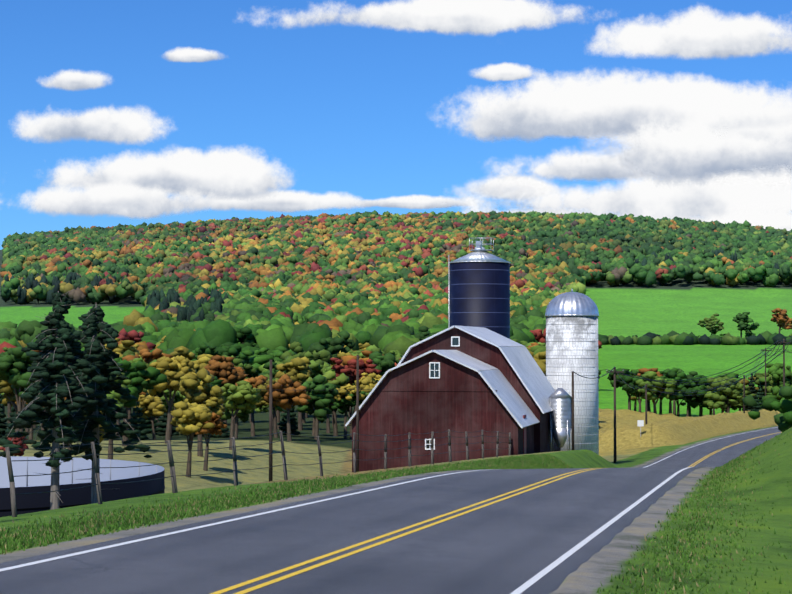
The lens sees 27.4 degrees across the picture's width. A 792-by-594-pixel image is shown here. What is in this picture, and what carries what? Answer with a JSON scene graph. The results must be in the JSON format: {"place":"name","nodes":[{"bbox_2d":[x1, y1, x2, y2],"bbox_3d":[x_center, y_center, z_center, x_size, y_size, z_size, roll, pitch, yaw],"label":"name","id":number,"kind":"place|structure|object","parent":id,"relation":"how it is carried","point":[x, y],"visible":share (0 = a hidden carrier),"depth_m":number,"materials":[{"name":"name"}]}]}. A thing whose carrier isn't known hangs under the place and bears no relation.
{"place":"outdoors","nodes":[
{"label":"outdoors","id":0,"kind":"place"},
{"bbox_2d":[41,70,108,90],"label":"cloud","id":1,"kind":"structure","parent":0,"point":[71,80],"depth_m":9456.69,"materials":[{"name":"white"}]},
{"bbox_2d":[16,107,165,143],"bbox_3d":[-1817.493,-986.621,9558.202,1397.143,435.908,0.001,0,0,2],"label":"cloud","id":2,"kind":"structure","parent":0,"point":[127,125],"depth_m":9556.14,"materials":[{"name":"white"}]},
{"bbox_2d":[22,181,216,218],"bbox_3d":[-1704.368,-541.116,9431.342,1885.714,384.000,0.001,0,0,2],"label":"cloud","id":3,"kind":"structure","parent":0,"point":[124,199],"depth_m":9428.68,"materials":[{"name":"white"}]},
{"bbox_2d":[50,148,291,219],"bbox_3d":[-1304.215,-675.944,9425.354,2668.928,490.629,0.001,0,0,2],"label":"cloud","id":4,"kind":"structure","parent":0,"point":[240,173],"depth_m":9421.56,"materials":[{"name":"white"}]},
{"bbox_2d":[165,48,220,61],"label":"cloud","id":5,"kind":"structure","parent":0,"point":[187,55],"depth_m":9661.39,"materials":[{"name":"white"}]},
{"bbox_2d":[196,190,446,212],"bbox_3d":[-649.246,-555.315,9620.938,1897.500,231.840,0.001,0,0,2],"label":"cloud","id":6,"kind":"structure","parent":0,"point":[283,201],"depth_m":9619.92,"materials":[{"name":"white"}]},
{"bbox_2d":[0,427,781,593],"bbox_3d":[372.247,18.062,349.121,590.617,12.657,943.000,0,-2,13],"label":"road asphalt","id":7,"kind":"structure","parent":0,"point":[509,545],"depth_m":28.99,"materials":[{"name":"grey asphalt"}]},
{"bbox_2d":[0,427,776,571],"bbox_3d":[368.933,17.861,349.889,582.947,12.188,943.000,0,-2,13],"label":"road edge marking","id":8,"kind":"object","parent":7,"relation":"on","point":[63,556],"visible":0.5,"depth_m":29.89,"materials":[{"name":"white paint"}]},
{"bbox_2d":[210,432,780,593],"bbox_3d":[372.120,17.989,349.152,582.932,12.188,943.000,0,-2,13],"label":"road marking","id":9,"kind":"object","parent":7,"relation":"on","point":[298,565],"visible":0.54,"depth_m":28.68,"materials":[{"name":"yellow paint"}]},
{"bbox_2d":[510,467,689,593],"bbox_3d":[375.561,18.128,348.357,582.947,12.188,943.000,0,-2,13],"label":"road edge marking","id":10,"kind":"object","parent":7,"relation":"on","point":[535,578],"visible":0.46,"depth_m":30.28,"materials":[{"name":"white paint"}]},
{"bbox_2d":[0,250,791,593],"bbox_3d":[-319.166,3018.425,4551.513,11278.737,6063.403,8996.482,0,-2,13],"label":"grass","id":11,"kind":"structure","parent":0,"point":[658,308],"depth_m":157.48,"materials":[{"name":"green plant"}]},
{"bbox_2d":[0,288,107,509],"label":"old conifer","id":12,"kind":"object","parent":11,"relation":"on","point":[58,366],"depth_m":62.57,"materials":[{"name":"green plant"}]},
{"bbox_2d":[0,456,164,516],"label":"slurry tank","id":13,"kind":"object","parent":11,"relation":"on","point":[37,502],"visible":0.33,"depth_m":82.52,"materials":[{"name":"blue"}]},
{"bbox_2d":[50,304,151,503],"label":"old conifer","id":14,"kind":"object","parent":11,"relation":"on","point":[101,360],"depth_m":65.87,"materials":[{"name":"green plant"}]},
{"bbox_2d":[5,429,510,516],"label":"fence posts","id":15,"kind":"object","parent":11,"relation":"on","point":[98,486],"visible":0.83,"depth_m":56.95,"materials":[{"name":"wood"}]},
{"bbox_2d":[9,430,507,494],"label":"fence wires","id":16,"kind":"object","parent":15,"relation":"attached to","point":[219,459],"visible":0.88,"depth_m":53.68,"materials":[{"name":"grey metal"}]},
{"bbox_2d":[269,360,272,480],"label":"pole","id":17,"kind":"object","parent":11,"relation":"on","point":[270,436],"visible":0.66,"depth_m":82.34,"materials":[{"name":"brown wood"}]},
{"bbox_2d":[0,289,552,356],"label":"forest trees","id":18,"kind":"object","parent":11,"relation":"on","point":[191,323],"visible":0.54,"depth_m":650.58,"materials":[{"name":"green plant"}]},
{"bbox_2d":[356,355,358,471],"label":"pole","id":19,"kind":"object","parent":11,"relation":"on","point":[357,415],"visible":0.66,"depth_m":102.30,"materials":[{"name":"brown wood"}]},
{"bbox_2d":[0,210,791,306],"bbox_3d":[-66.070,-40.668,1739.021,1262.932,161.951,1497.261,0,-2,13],"label":"forest trees","id":20,"kind":"object","parent":11,"relation":"on","point":[371,256],"visible":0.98,"depth_m":1496.63,"materials":[{"name":"green plant"}]},
{"bbox_2d":[0,308,791,477],"bbox_3d":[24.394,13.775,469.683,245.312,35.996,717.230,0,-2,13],"label":"trees","id":21,"kind":"object","parent":11,"relation":"on","point":[322,372],"depth_m":255.47,"materials":[{"name":"green plant"}]},
{"bbox_2d":[345,325,560,471],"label":"barn","id":22,"kind":"structure","parent":11,"relation":"on","point":[459,379],"depth_m":118.66,"materials":[{"name":"red wood"}]},
{"bbox_2d":[448,237,510,338],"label":"silo","id":23,"kind":"object","parent":11,"relation":"on","point":[479,286],"visible":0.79,"depth_m":161.59,"materials":[{"name":"metal"}]},
{"bbox_2d":[548,388,571,451],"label":"feed bin","id":24,"kind":"object","parent":11,"relation":"on","point":[560,415],"visible":0.88,"depth_m":129.42,"materials":[{"name":"metal"}]},
{"bbox_2d":[545,289,598,454],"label":"concrete silo","id":25,"kind":"object","parent":11,"relation":"on","point":[571,331],"visible":0.69,"depth_m":144.97,"materials":[{"name":"grey concrete"}]},
{"bbox_2d":[572,371,573,449],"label":"utility pole","id":26,"kind":"object","parent":11,"relation":"on","point":[572,410],"visible":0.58,"depth_m":129.87,"materials":[{"name":"brown wood"}]},
{"bbox_2d":[606,367,623,462],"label":"utility pole","id":27,"kind":"object","parent":11,"relation":"on","point":[615,447],"depth_m":156.06,"materials":[{"name":"brown wood"}]},
{"bbox_2d":[637,420,643,436],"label":"road sign","id":28,"kind":"object","parent":11,"relation":"on","point":[640,423],"visible":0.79,"depth_m":195.15,"materials":[{"name":"grey metal"}]},
{"bbox_2d":[645,384,646,424],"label":"utility pole","id":29,"kind":"object","parent":11,"relation":"on","point":[645,404],"depth_m":200.02,"materials":[{"name":"brown wood"}]},
{"bbox_2d":[599,408,779,452],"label":"corn field","id":30,"kind":"structure","parent":11,"relation":"on","point":[669,429],"depth_m":215.28,"materials":[{"name":"yellow plant"}]},
{"bbox_2d":[743,375,744,412],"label":"utility pole","id":31,"kind":"object","parent":11,"relation":"on","point":[743,392],"depth_m":253.37,"materials":[{"name":"brown wood"}]},
{"bbox_2d":[761,348,768,395],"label":"utility pole","id":32,"kind":"object","parent":11,"relation":"on","point":[765,371],"depth_m":294.56,"materials":[{"name":"brown wood"}]},
{"bbox_2d":[742,386,791,431],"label":"roadside tree leaves","id":33,"kind":"object","parent":11,"relation":"on","point":[783,418],"visible":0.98,"depth_m":89.73,"materials":[{"name":"green plant"}]},
{"bbox_2d":[777,339,790,385],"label":"utility pole","id":34,"kind":"object","parent":11,"relation":"on","point":[783,342],"depth_m":194.67,"materials":[{"name":"brown wood"}]},
{"bbox_2d":[0,0,791,249],"label":"sky","id":35,"kind":"structure","parent":0,"point":[364,111],"materials":[{"name":"blue"}]},
{"bbox_2d":[257,0,581,34],"bbox_3d":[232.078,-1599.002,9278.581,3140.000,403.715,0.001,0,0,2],"label":"cloud","id":36,"kind":"structure","parent":0,"point":[485,17],"depth_m":9276.29,"materials":[{"name":"white"}]},
{"bbox_2d":[364,191,521,212],"bbox_3d":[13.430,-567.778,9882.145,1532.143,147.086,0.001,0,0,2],"label":"cloud","id":37,"kind":"structure","parent":0,"point":[427,202],"depth_m":9877.56,"materials":[{"name":"white"}]},
{"bbox_2d":[474,63,533,80],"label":"cloud","id":38,"kind":"structure","parent":0,"point":[505,71],"depth_m":9369.06,"materials":[{"name":"white"}]},
{"bbox_2d":[467,175,559,199],"bbox_3d":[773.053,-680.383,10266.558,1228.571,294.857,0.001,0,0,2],"label":"cloud","id":39,"kind":"structure","parent":0,"point":[509,181],"depth_m":10268.65,"materials":[{"name":"white"}]},
{"bbox_2d":[455,202,580,213],"bbox_3d":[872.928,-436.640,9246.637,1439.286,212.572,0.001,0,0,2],"label":"cloud","id":40,"kind":"structure","parent":0,"point":[515,211],"depth_m":9253.62,"materials":[{"name":"white"}]},
{"bbox_2d":[253,339,791,395],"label":"wires","id":41,"kind":"object","parent":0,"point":[687,379],"visible":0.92,"depth_m":181.10,"materials":[{"name":"black"}]},
{"bbox_2d":[460,118,627,162],"bbox_3d":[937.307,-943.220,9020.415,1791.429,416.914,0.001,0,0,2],"label":"cloud","id":42,"kind":"structure","parent":0,"point":[483,132],"depth_m":9030.41,"materials":[{"name":"white"}]},
{"bbox_2d":[449,147,642,201],"bbox_3d":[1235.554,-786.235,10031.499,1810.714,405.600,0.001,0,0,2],"label":"cloud","id":43,"kind":"structure","parent":0,"point":[567,165],"depth_m":10035.57,"materials":[{"name":"white"}]},
{"bbox_2d":[452,70,791,171],"bbox_3d":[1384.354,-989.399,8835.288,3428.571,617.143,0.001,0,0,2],"label":"cloud","id":44,"kind":"structure","parent":0,"point":[592,106],"depth_m":8840.97,"materials":[{"name":"white"}]},
{"bbox_2d":[458,157,791,220],"bbox_3d":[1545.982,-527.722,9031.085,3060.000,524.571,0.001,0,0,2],"label":"cloud","id":45,"kind":"structure","parent":0,"point":[648,196],"depth_m":9034.56,"materials":[{"name":"white"}]},
{"bbox_2d":[489,6,791,86],"bbox_3d":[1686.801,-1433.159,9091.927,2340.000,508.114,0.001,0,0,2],"label":"cloud","id":46,"kind":"structure","parent":0,"point":[700,32],"depth_m":9091.90,"materials":[{"name":"white"}]},
{"bbox_2d":[544,117,791,185],"bbox_3d":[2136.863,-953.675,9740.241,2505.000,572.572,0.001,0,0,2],"label":"cloud","id":47,"kind":"structure","parent":0,"point":[786,127],"depth_m":9738.80,"materials":[{"name":"white"}]},
{"bbox_2d":[619,116,791,181],"bbox_3d":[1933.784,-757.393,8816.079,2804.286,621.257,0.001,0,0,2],"label":"cloud","id":48,"kind":"structure","parent":0,"point":[700,149],"depth_m":8825.90,"materials":[{"name":"white"}]},
{"bbox_2d":[636,168,791,220],"bbox_3d":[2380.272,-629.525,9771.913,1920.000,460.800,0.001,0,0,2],"label":"cloud","id":49,"kind":"structure","parent":0,"point":[774,179],"depth_m":9777.50,"materials":[{"name":"white"}]},
{"bbox_2d":[702,205,791,230],"bbox_3d":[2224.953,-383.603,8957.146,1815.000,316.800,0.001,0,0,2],"label":"cloud","id":50,"kind":"structure","parent":0,"point":[775,219],"depth_m":8964.55,"materials":[{"name":"white"}]}
]}

